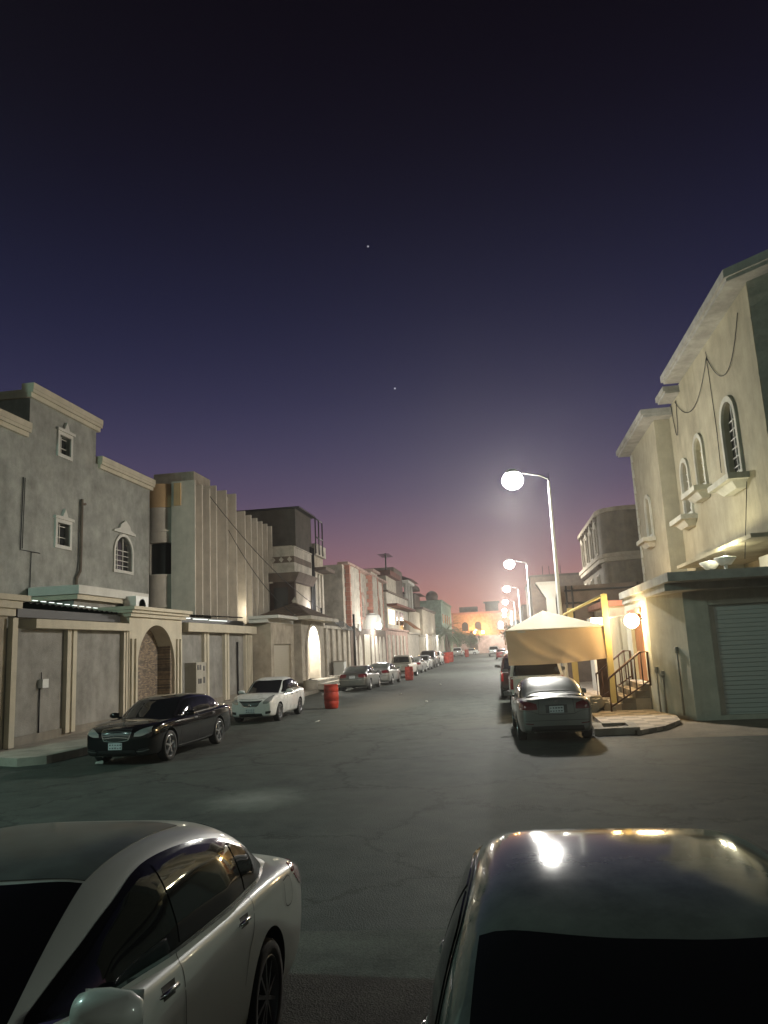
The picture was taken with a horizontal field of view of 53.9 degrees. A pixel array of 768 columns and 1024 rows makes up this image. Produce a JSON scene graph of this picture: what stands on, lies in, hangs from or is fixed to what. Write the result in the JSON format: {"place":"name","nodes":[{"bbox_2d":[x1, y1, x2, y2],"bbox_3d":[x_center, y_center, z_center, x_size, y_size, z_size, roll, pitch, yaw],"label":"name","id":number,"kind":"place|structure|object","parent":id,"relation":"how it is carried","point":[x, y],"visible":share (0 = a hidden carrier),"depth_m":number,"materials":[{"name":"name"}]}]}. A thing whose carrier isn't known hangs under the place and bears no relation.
{"place":"outdoors","nodes":[
{"label":"outdoors","id":0,"kind":"place"},
{"bbox_2d":[0,593,30,749],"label":"gate pier","id":1,"kind":"structure","parent":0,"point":[10,604],"depth_m":20.75,"materials":[{"name":"stone"}]},
{"bbox_2d":[0,655,456,766],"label":"pavement","id":2,"kind":"structure","parent":0,"point":[53,750],"depth_m":19.76,"materials":[{"name":"concrete"}]},
{"bbox_2d":[185,662,206,694],"bbox_3d":[-8.201,7.590,33.054,0.539,1.973,1.280,-4,-10,8],"label":"meter cabinet","id":3,"kind":"object","parent":2,"relation":"on","point":[195,677],"visible":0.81,"depth_m":32.58,"materials":[{"name":"metal"}]},
{"bbox_2d":[303,680,317,689],"bbox_3d":[-4.359,10.277,44.958,0.896,0.555,0.896,-4,-10,8],"label":"planter","id":4,"kind":"object","parent":2,"relation":"on","point":[310,684],"visible":1,"depth_m":44.60,"materials":[{"name":"concrete"}]},
{"bbox_2d":[301,677,339,689],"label":"steps","id":5,"kind":"structure","parent":2,"relation":"on","point":[322,681],"depth_m":47.06,"materials":[{"name":"concrete"}]},
{"bbox_2d":[333,660,346,674],"bbox_3d":[-3.177,11.541,54.852,0.853,1.472,0.960,-4,-10,8],"label":"utility cabinet","id":6,"kind":"object","parent":2,"relation":"on","point":[339,667],"visible":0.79,"depth_m":54.49,"materials":[{"name":"white metal"}]},
{"bbox_2d":[237,506,334,624],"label":"house","id":7,"kind":"structure","parent":0,"point":[298,557],"depth_m":53.94,"materials":[{"name":"grey concrete"}]},
{"bbox_2d":[323,561,387,629],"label":"house","id":8,"kind":"structure","parent":0,"point":[350,589],"depth_m":70.48,"materials":[{"name":"paint"}]},
{"bbox_2d":[361,592,365,619],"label":"window","id":9,"kind":"structure","parent":8,"relation":"in","point":[362,593],"depth_m":78.15,"materials":[{"name":"grey glass"}]},
{"bbox_2d":[279,929,446,1023],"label":"parking apron","id":10,"kind":"object","parent":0,"point":[365,977],"visible":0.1,"depth_m":5.59,"materials":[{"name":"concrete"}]},
{"bbox_2d":[0,820,300,1023],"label":"parked sedan","id":11,"kind":"object","parent":10,"relation":"on","point":[145,922],"visible":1,"depth_m":3.57,"materials":[{"name":"paint"}]},
{"bbox_2d":[421,828,767,1023],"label":"parked sedan","id":12,"kind":"object","parent":10,"relation":"on","point":[609,926],"visible":1,"depth_m":2.62,"materials":[{"name":"grey paint"}]},
{"bbox_2d":[0,653,767,930],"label":"road","id":13,"kind":"structure","parent":0,"point":[386,806],"depth_m":13.21,"materials":[{"name":"asphalt"}]},
{"bbox_2d":[87,693,230,761],"bbox_3d":[-5.780,5.601,20.082,2.314,1.472,5.265,-5,-10,10],"label":"parked sedan","id":14,"kind":"object","parent":13,"relation":"on","point":[163,726],"visible":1,"depth_m":18.73,"materials":[{"name":"black paint"}]},
{"bbox_2d":[232,676,303,721],"bbox_3d":[-4.381,7.142,29.096,2.156,1.512,4.615,-4,-10,9],"label":"parked sedan","id":15,"kind":"object","parent":13,"relation":"on","point":[276,698],"visible":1,"depth_m":27.76,"materials":[{"name":"white paint"}]},
{"bbox_2d":[324,684,338,708],"bbox_3d":[-2.247,7.863,32.191,0.636,0.990,0.636,-4,-10,8],"label":"barrel","id":16,"kind":"object","parent":13,"relation":"on","point":[331,697],"visible":1,"depth_m":31.95,"materials":[{"name":"red plastic"}]},
{"bbox_2d":[339,665,380,690],"bbox_3d":[-1.430,10.224,46.779,2.277,1.452,5.057,-5,-10,10],"label":"parked sedan","id":17,"kind":"object","parent":13,"relation":"on","point":[367,676],"visible":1,"depth_m":44.71,"materials":[{"name":"grey paint"}]},
{"bbox_2d":[370,662,400,684],"bbox_3d":[-0.043,11.146,52.253,2.277,1.452,5.057,-5,-10,10],"label":"parked sedan","id":18,"kind":"object","parent":13,"relation":"on","point":[390,673],"visible":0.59,"depth_m":50.64,"materials":[{"name":"silver metal"}]},
{"bbox_2d":[391,655,417,675],"bbox_3d":[1.594,12.741,62.503,2.305,1.803,5.370,-5,-10,10],"label":"parked pickup","id":19,"kind":"object","parent":13,"relation":"on","point":[402,661],"visible":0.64,"depth_m":61.68,"materials":[{"name":"beige paint"}]},
{"bbox_2d":[405,666,413,680],"bbox_3d":[1.857,11.930,55.797,0.636,0.990,0.636,-7,-11,24],"label":"barrel","id":20,"kind":"object","parent":13,"relation":"on","point":[409,673],"visible":1,"depth_m":55.55,"materials":[{"name":"red"}]},
{"bbox_2d":[404,657,427,673],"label":"parked sedan","id":21,"kind":"object","parent":13,"relation":"on","point":[421,664],"visible":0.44,"depth_m":70.38,"materials":[{"name":"silver metal"}]},
{"bbox_2d":[417,655,432,669],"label":"parked sedan","id":22,"kind":"object","parent":13,"relation":"on","point":[429,659],"visible":0.46,"depth_m":79.11,"materials":[{"name":"white paint"}]},
{"bbox_2d":[420,650,438,667],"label":"parked suv","id":23,"kind":"object","parent":13,"relation":"on","point":[433,654],"visible":0.49,"depth_m":86.19,"materials":[{"name":"grey paint"}]},
{"bbox_2d":[436,651,444,664],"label":"parked pickup","id":24,"kind":"object","parent":13,"relation":"on","point":[440,658],"visible":0.41,"depth_m":95.52,"materials":[{"name":"white paint"}]},
{"bbox_2d":[452,647,463,656],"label":"parked suv","id":25,"kind":"object","parent":13,"relation":"on","point":[457,650],"visible":0.97,"depth_m":154.59,"materials":[{"name":"white paint"}]},
{"bbox_2d":[448,627,473,655],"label":"street tree","id":26,"kind":"object","parent":13,"relation":"on","point":[462,640],"visible":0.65,"depth_m":168.87,"materials":[{"name":"green plant"}]},
{"bbox_2d":[463,648,479,654],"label":"parked sedan","id":27,"kind":"object","parent":13,"relation":"on","point":[473,651],"visible":0.62,"depth_m":171.33,"materials":[{"name":"white paint"}]},
{"bbox_2d":[462,631,481,647],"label":"street tree","id":28,"kind":"object","parent":13,"relation":"on","point":[474,639],"visible":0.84,"depth_m":181.23,"materials":[{"name":"green plant"}]},
{"bbox_2d":[489,646,499,655],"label":"parked suv","id":29,"kind":"object","parent":13,"relation":"on","point":[492,649],"visible":0.69,"depth_m":141.84,"materials":[{"name":"white paint"}]},
{"bbox_2d":[494,649,505,658],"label":"parked sedan","id":30,"kind":"object","parent":13,"relation":"on","point":[498,652],"visible":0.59,"depth_m":112.83,"materials":[{"name":"white paint"}]},
{"bbox_2d":[495,653,509,697],"bbox_3d":[6.308,7.411,34.608,2.416,1.923,5.233,-4,-10,8],"label":"parked suv","id":31,"kind":"object","parent":13,"relation":"on","point":[504,681],"visible":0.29,"depth_m":32.30,"materials":[{"name":"red paint"}]},
{"bbox_2d":[498,622,516,639],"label":"street tree","id":32,"kind":"object","parent":13,"relation":"on","point":[505,628],"visible":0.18,"depth_m":145.74,"materials":[{"name":"green plant"}]},
{"bbox_2d":[503,585,521,622],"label":"street lamp","id":33,"kind":"object","parent":13,"relation":"on","point":[506,588],"visible":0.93,"depth_m":94.16,"materials":[{"name":"grey metal"}]},
{"bbox_2d":[502,663,564,706],"bbox_3d":[5.715,6.366,28.667,2.416,1.923,5.233,-4,-10,8],"label":"parked suv","id":34,"kind":"object","parent":13,"relation":"on","point":[518,674],"visible":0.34,"depth_m":26.43,"materials":[{"name":"white paint"}]},
{"bbox_2d":[502,469,568,676],"bbox_3d":[6.119,2.867,30.372,2.082,9.530,0.800,-4,-10,8],"label":"street lamp","id":35,"kind":"object","parent":13,"relation":"on","point":[512,479],"visible":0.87,"depth_m":30.75,"materials":[{"name":"metal"}]},
{"bbox_2d":[503,676,592,739],"bbox_3d":[4.364,5.127,20.175,2.268,1.472,4.980,-4,-10,6],"label":"parked sedan","id":36,"kind":"object","parent":13,"relation":"on","point":[551,704],"visible":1,"depth_m":17.91,"materials":[{"name":"grey metal"}]},
{"bbox_2d":[0,0,767,633],"label":"sky","id":37,"kind":"structure","parent":0,"point":[361,266],"materials":[{"name":"blue"}]},
{"bbox_2d":[369,567,415,629],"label":"house","id":38,"kind":"structure","parent":0,"point":[396,609],"depth_m":98.24,"materials":[{"name":"paint"}]},
{"bbox_2d":[388,609,394,624],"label":"window","id":39,"kind":"structure","parent":38,"relation":"in","point":[391,615],"depth_m":94.48,"materials":[{"name":"white"}]},
{"bbox_2d":[396,611,403,625],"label":"window","id":40,"kind":"structure","parent":38,"relation":"in","point":[400,614],"depth_m":102.51,"materials":[{"name":"white glass"}]},
{"bbox_2d":[402,576,420,634],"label":"house","id":41,"kind":"structure","parent":0,"point":[408,585],"depth_m":116.79,"materials":[{"name":"paint"}]},
{"bbox_2d":[403,584,425,606],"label":"house","id":42,"kind":"structure","parent":0,"point":[416,598],"depth_m":153.47,"materials":[{"name":"grey concrete"}]},
{"bbox_2d":[413,607,435,634],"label":"house","id":43,"kind":"structure","parent":0,"point":[427,621],"depth_m":131.93,"materials":[{"name":"beige concrete"}]},
{"bbox_2d":[420,600,452,651],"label":"house","id":44,"kind":"structure","parent":0,"point":[441,609],"depth_m":161.67,"materials":[{"name":"teal concrete"}]},
{"bbox_2d":[426,591,437,599],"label":"water tank","id":45,"kind":"object","parent":44,"relation":"on","point":[431,595],"visible":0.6,"depth_m":167.18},
{"bbox_2d":[519,604,527,620],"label":"house","id":46,"kind":"structure","parent":0,"point":[523,608],"depth_m":133.32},
{"bbox_2d":[525,566,583,617],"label":"apartment building","id":47,"kind":"structure","parent":0,"point":[538,601],"depth_m":98.93,"materials":[{"name":"grey concrete"}]},
{"bbox_2d":[597,658,609,696],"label":"wooden gate","id":48,"kind":"structure","parent":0,"point":[601,663],"depth_m":28.90,"materials":[{"name":"brown wood"}]},
{"bbox_2d":[577,504,643,584],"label":"apartment building","id":49,"kind":"structure","parent":0,"point":[608,538],"depth_m":50.79,"materials":[{"name":"paint"}]},
{"bbox_2d":[580,540,585,568],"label":"window","id":50,"kind":"structure","parent":49,"relation":"in","point":[581,541],"depth_m":62.56,"materials":[{"name":"grey glass"}]},
{"bbox_2d":[584,532,589,564],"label":"window","id":51,"kind":"structure","parent":49,"relation":"in","point":[585,536],"depth_m":59.42,"materials":[{"name":"grey glass"}]},
{"bbox_2d":[588,526,593,560],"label":"window","id":52,"kind":"structure","parent":49,"relation":"in","point":[589,529],"depth_m":56.55,"materials":[{"name":"grey glass"}]},
{"bbox_2d":[592,519,598,555],"bbox_3d":[15.096,1.787,53.816,0.213,2.645,1.451,-4,-10,8],"label":"window","id":53,"kind":"structure","parent":49,"relation":"in","point":[594,527],"depth_m":53.71,"materials":[{"name":"grey glass"}]},
{"bbox_2d":[579,682,680,734],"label":"pavement","id":54,"kind":"structure","parent":0,"point":[646,721],"depth_m":21.71,"materials":[{"name":"tile"}]},
{"bbox_2d":[504,559,531,616],"bbox_3d":[11.534,8.635,63.748,2.082,9.530,0.800,-4,-10,8],"label":"street lamp","id":55,"kind":"object","parent":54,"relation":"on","point":[509,564],"visible":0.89,"depth_m":64.24,"materials":[{"name":"grey metal"}]},
{"bbox_2d":[505,593,616,702],"bbox_3d":[6.507,5.434,29.509,3.477,3.765,9.106,-4,-10,8],"label":"car canopy","id":56,"kind":"object","parent":54,"relation":"on","point":[542,637],"visible":0.98,"depth_m":25.26,"materials":[{"name":"fabric"}]},
{"bbox_2d":[589,695,620,712],"bbox_3d":[6.942,6.256,24.481,1.420,0.620,1.785,-4,-10,8],"label":"rubble pile","id":57,"kind":"object","parent":54,"relation":"on","point":[598,702],"visible":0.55,"depth_m":24.11,"materials":[{"name":"stone"}]},
{"bbox_2d":[595,650,633,696],"bbox_3d":[8.305,5.950,27.227,1.331,1.876,0.073,-4,-10,8],"label":"stair railing","id":58,"kind":"object","parent":54,"relation":"on","point":[614,658],"visible":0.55,"depth_m":27.25,"materials":[{"name":"brown metal"}]},
{"bbox_2d":[592,721,639,735],"bbox_3d":[5.961,5.605,19.526,1.173,0.192,1.547,-4,-10,8],"label":"inspection chamber","id":59,"kind":"object","parent":54,"relation":"on","point":[609,728],"visible":0.96,"depth_m":18.86,"materials":[{"name":"concrete"}]},
{"bbox_2d":[602,679,652,710],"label":"steps","id":60,"kind":"structure","parent":54,"relation":"on","point":[640,698],"depth_m":24.00,"materials":[{"name":"tile"}]},
{"bbox_2d":[608,651,651,711],"bbox_3d":[7.770,5.376,23.905,1.331,1.876,0.072,-4,-10,8],"label":"stair railing","id":61,"kind":"object","parent":54,"relation":"on","point":[626,663],"visible":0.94,"depth_m":23.90,"materials":[{"name":"brown metal"}]},
{"bbox_2d":[592,718,767,738],"bbox_3d":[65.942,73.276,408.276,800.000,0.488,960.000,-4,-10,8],"label":"ground","id":62,"kind":"structure","parent":0,"point":[686,728],"depth_m":19.07,"materials":[{"name":"concrete"}]},
{"bbox_2d":[2,616,132,748],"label":"boundary wall","id":63,"kind":"structure","parent":62,"relation":"on","point":[81,666],"depth_m":23.70,"materials":[{"name":"grey paint"}]},
{"bbox_2d":[38,672,48,732],"bbox_3d":[-10.124,5.759,22.402,0.149,1.973,0.299,-4,-10,8],"label":"junction box","id":64,"kind":"object","parent":63,"relation":"attached to","point":[43,683],"visible":1,"depth_m":22.38,"materials":[{"name":"white metal"}]},
{"bbox_2d":[15,602,119,621],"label":"shade roof","id":65,"kind":"structure","parent":63,"relation":"on","point":[39,610],"depth_m":24.59,"materials":[{"name":"grey metal"}]},
{"bbox_2d":[0,382,155,606],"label":"house","id":66,"kind":"structure","parent":62,"relation":"on","point":[74,509],"depth_m":30.09,"materials":[{"name":"grey paint"}]},
{"bbox_2d":[53,509,74,550],"bbox_3d":[-12.750,0.678,29.884,0.320,1.600,1.301,-4,-10,8],"label":"window","id":67,"kind":"structure","parent":66,"relation":"in","point":[59,530],"depth_m":29.92,"materials":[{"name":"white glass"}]},
{"bbox_2d":[56,423,75,461],"bbox_3d":[-12.930,-2.875,30.473,0.320,1.493,1.216,-4,-10,8],"label":"window","id":68,"kind":"structure","parent":66,"relation":"in","point":[61,443],"depth_m":30.51,"materials":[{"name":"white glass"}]},
{"bbox_2d":[28,585,148,612],"bbox_3d":[-11.360,5.673,29.400,1.973,5.173,5.440,-4,-10,8],"label":"canopy","id":69,"kind":"object","parent":66,"relation":"attached to","point":[85,596],"visible":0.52,"depth_m":27.49,"materials":[{"name":"grey paint"}]},
{"bbox_2d":[112,521,135,574],"bbox_3d":[-11.984,1.605,34.588,0.320,2.443,1.995,-4,-10,8],"label":"window","id":70,"kind":"structure","parent":66,"relation":"in","point":[120,554],"depth_m":34.68,"materials":[{"name":"white glass"}]},
{"bbox_2d":[91,606,192,708],"bbox_3d":[-9.438,6.072,29.871,1.728,4.373,5.280,-4,-10,8],"label":"gate portal","id":71,"kind":"object","parent":62,"relation":"on","point":[155,651],"visible":0.73,"depth_m":30.46,"materials":[{"name":"stone"}]},
{"bbox_2d":[124,596,147,606],"bbox_3d":[-10.113,3.836,30.832,0.555,0.747,1.067,-4,-10,8],"label":"air conditioner","id":72,"kind":"object","parent":71,"relation":"on","point":[135,601],"visible":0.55,"depth_m":30.39,"materials":[{"name":"white metal"}]},
{"bbox_2d":[149,471,272,623],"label":"apartment building","id":73,"kind":"structure","parent":62,"relation":"on","point":[198,564],"depth_m":41.15,"materials":[{"name":"paint"}]},
{"bbox_2d":[228,530,295,615],"bbox_3d":[-7.138,3.617,44.362,4.041,5.093,0.039,2,-11,-27],"label":"overhead cable","id":74,"kind":"object","parent":73,"relation":"attached to","point":[257,576],"visible":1,"depth_m":44.17,"materials":[{"name":"black plastic"}]},
{"bbox_2d":[210,496,320,608],"bbox_3d":[-7.012,3.012,47.516,0.039,5.797,13.947,-6,-11,20],"label":"overhead cable","id":75,"kind":"object","parent":73,"relation":"attached to","point":[258,554],"visible":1,"depth_m":45.91,"materials":[{"name":"black plastic"}]},
{"bbox_2d":[182,622,256,702],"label":"boundary wall","id":76,"kind":"structure","parent":62,"relation":"on","point":[224,653],"depth_m":36.74,"materials":[{"name":"grey paint"}]},
{"bbox_2d":[182,614,242,625],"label":"shade roof","id":77,"kind":"structure","parent":76,"relation":"on","point":[228,622],"depth_m":36.59,"materials":[{"name":"grey metal"}]},
{"bbox_2d":[245,615,297,681],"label":"garage","id":78,"kind":"structure","parent":62,"relation":"on","point":[273,646],"depth_m":41.72,"materials":[{"name":"beige"}]},
{"bbox_2d":[247,597,338,686],"bbox_3d":[-5.791,8.599,49.644,4.160,6.080,7.680,-4,-10,8],"label":"gate portal","id":79,"kind":"object","parent":62,"relation":"on","point":[309,658],"visible":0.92,"depth_m":48.17,"materials":[{"name":"concrete"}]},
{"bbox_2d":[323,625,350,676],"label":"boundary wall","id":80,"kind":"structure","parent":62,"relation":"on","point":[337,647],"depth_m":56.90,"materials":[{"name":"paint"}]},
{"bbox_2d":[334,614,359,665],"bbox_3d":[-2.971,10.437,58.470,0.528,5.333,10.579,-4,-10,8],"label":"cable pole","id":81,"kind":"object","parent":62,"relation":"on","point":[351,629],"visible":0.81,"depth_m":62.46,"materials":[{"name":"grey metal"}]},
{"bbox_2d":[350,627,386,665],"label":"boundary wall","id":82,"kind":"structure","parent":62,"relation":"on","point":[371,646],"depth_m":70.60,"materials":[{"name":"beige"}]},
{"bbox_2d":[365,613,380,629],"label":"water tank","id":83,"kind":"object","parent":82,"relation":"on","point":[372,620],"visible":0.74,"depth_m":77.96,"materials":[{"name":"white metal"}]},
{"bbox_2d":[382,628,408,662],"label":"boundary wall","id":84,"kind":"structure","parent":62,"relation":"on","point":[396,641],"depth_m":88.50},
{"bbox_2d":[407,632,419,656],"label":"boundary wall","id":85,"kind":"structure","parent":62,"relation":"on","point":[413,644],"depth_m":105.34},
{"bbox_2d":[418,634,431,654],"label":"boundary wall","id":86,"kind":"structure","parent":62,"relation":"on","point":[424,642],"depth_m":119.95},
{"bbox_2d":[429,635,443,651],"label":"boundary wall","id":87,"kind":"structure","parent":62,"relation":"on","point":[436,645],"depth_m":140.22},
{"bbox_2d":[435,620,461,650],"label":"palm tree","id":88,"kind":"object","parent":62,"relation":"on","point":[445,632],"visible":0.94,"depth_m":147.55,"materials":[{"name":"green plant"}]},
{"bbox_2d":[444,627,459,651],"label":"palm tree","id":89,"kind":"object","parent":62,"relation":"on","point":[450,641],"visible":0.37,"depth_m":160.06,"materials":[{"name":"green plant"}]},
{"bbox_2d":[453,634,506,652],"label":"boundary wall","id":90,"kind":"structure","parent":62,"relation":"on","point":[485,642],"depth_m":193.34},
{"bbox_2d":[451,601,519,635],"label":"apartment building","id":91,"kind":"structure","parent":62,"relation":"on","point":[490,620],"depth_m":199.14,"materials":[{"name":"beige concrete"}]},
{"bbox_2d":[461,621,468,631],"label":"window","id":92,"kind":"structure","parent":91,"relation":"in","point":[464,625],"depth_m":199.70,"materials":[{"name":"beige glass"}]},
{"bbox_2d":[474,621,481,630],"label":"window","id":93,"kind":"structure","parent":91,"relation":"in","point":[477,625],"depth_m":199.17,"materials":[{"name":"beige glass"}]},
{"bbox_2d":[496,620,504,629],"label":"window","id":94,"kind":"structure","parent":91,"relation":"in","point":[499,623],"depth_m":198.34,"materials":[{"name":"white glass"}]},
{"bbox_2d":[535,581,560,664],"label":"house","id":95,"kind":"structure","parent":62,"relation":"on","point":[547,590],"depth_m":39.94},
{"bbox_2d":[555,581,643,681],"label":"building","id":96,"kind":"structure","parent":62,"relation":"on","point":[574,596],"depth_m":41.67,"materials":[{"name":"beige concrete"}]},
{"bbox_2d":[587,617,613,690],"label":"boundary wall","id":97,"kind":"structure","parent":62,"relation":"on","point":[594,670],"depth_m":33.90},
{"bbox_2d":[587,600,624,617],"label":"house","id":98,"kind":"structure","parent":62,"relation":"on","point":[615,608],"depth_m":35.49,"materials":[{"name":"paint"}]},
{"bbox_2d":[609,615,631,690],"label":"boundary wall","id":99,"kind":"structure","parent":62,"relation":"on","point":[619,639],"depth_m":29.96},
{"bbox_2d":[616,249,767,581],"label":"house","id":100,"kind":"structure","parent":62,"relation":"on","point":[696,451],"depth_m":27.68,"materials":[{"name":"paint"}]},
{"bbox_2d":[636,494,655,548],"bbox_3d":[12.829,0.456,36.984,0.789,2.635,1.920,-4,-10,8],"label":"window","id":101,"kind":"structure","parent":100,"relation":"in","point":[648,542],"depth_m":36.43,"materials":[{"name":"beige stone"}]},
{"bbox_2d":[669,458,697,529],"bbox_3d":[12.672,-0.803,32.075,0.864,2.997,2.187,-4,-10,8],"label":"window","id":102,"kind":"structure","parent":100,"relation":"in","point":[685,521],"depth_m":31.59,"materials":[{"name":"paint"}]},
{"bbox_2d":[681,433,711,503],"bbox_3d":[12.246,-1.758,29.679,0.864,2.677,2.133,-4,-10,8],"label":"window","id":103,"kind":"structure","parent":100,"relation":"in","point":[698,493],"depth_m":29.19,"materials":[{"name":"white"}]},
{"bbox_2d":[707,396,749,496],"bbox_3d":[11.610,-2.292,25.654,0.864,3.317,2.507,-4,-10,8],"label":"window","id":104,"kind":"structure","parent":100,"relation":"in","point":[731,483],"depth_m":25.43,"materials":[{"name":"white concrete"}]},
{"bbox_2d":[619,566,767,720],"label":"garage","id":105,"kind":"structure","parent":62,"relation":"on","point":[700,637],"depth_m":21.43,"materials":[{"name":"grey"}]},
{"bbox_2d":[624,614,641,627],"bbox_3d":[8.113,3.551,24.652,0.466,0.469,0.523,7,-14,-44],"label":"wall lamp","id":106,"kind":"object","parent":105,"relation":"attached to","point":[631,620],"visible":1,"depth_m":24.51,"materials":[{"name":"white glass"}]},
{"bbox_2d":[635,614,647,680],"bbox_3d":[8.772,4.597,25.660,0.128,2.229,2.272,-4,-10,8],"label":"door","id":107,"kind":"structure","parent":105,"relation":"in","point":[638,630],"depth_m":25.81,"materials":[{"name":"brown wood"}]},
{"bbox_2d":[699,561,718,569],"bbox_3d":[10.906,1.988,25.191,0.683,0.736,0.683,-4,-10,8],"label":"floodlight","id":108,"kind":"object","parent":105,"relation":"on","point":[708,565],"visible":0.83,"depth_m":25.04,"materials":[{"name":"white metal"}]},
{"bbox_2d":[714,556,735,568],"bbox_3d":[10.794,1.747,23.826,0.683,0.736,0.683,-4,-10,8],"label":"floodlight","id":109,"kind":"object","parent":105,"relation":"on","point":[725,561],"visible":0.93,"depth_m":23.68,"materials":[{"name":"white metal"}]},
{"bbox_2d":[759,554,767,566],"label":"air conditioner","id":110,"kind":"object","parent":105,"relation":"on","point":[763,561],"visible":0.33,"depth_m":25.96,"materials":[{"name":"white metal"}]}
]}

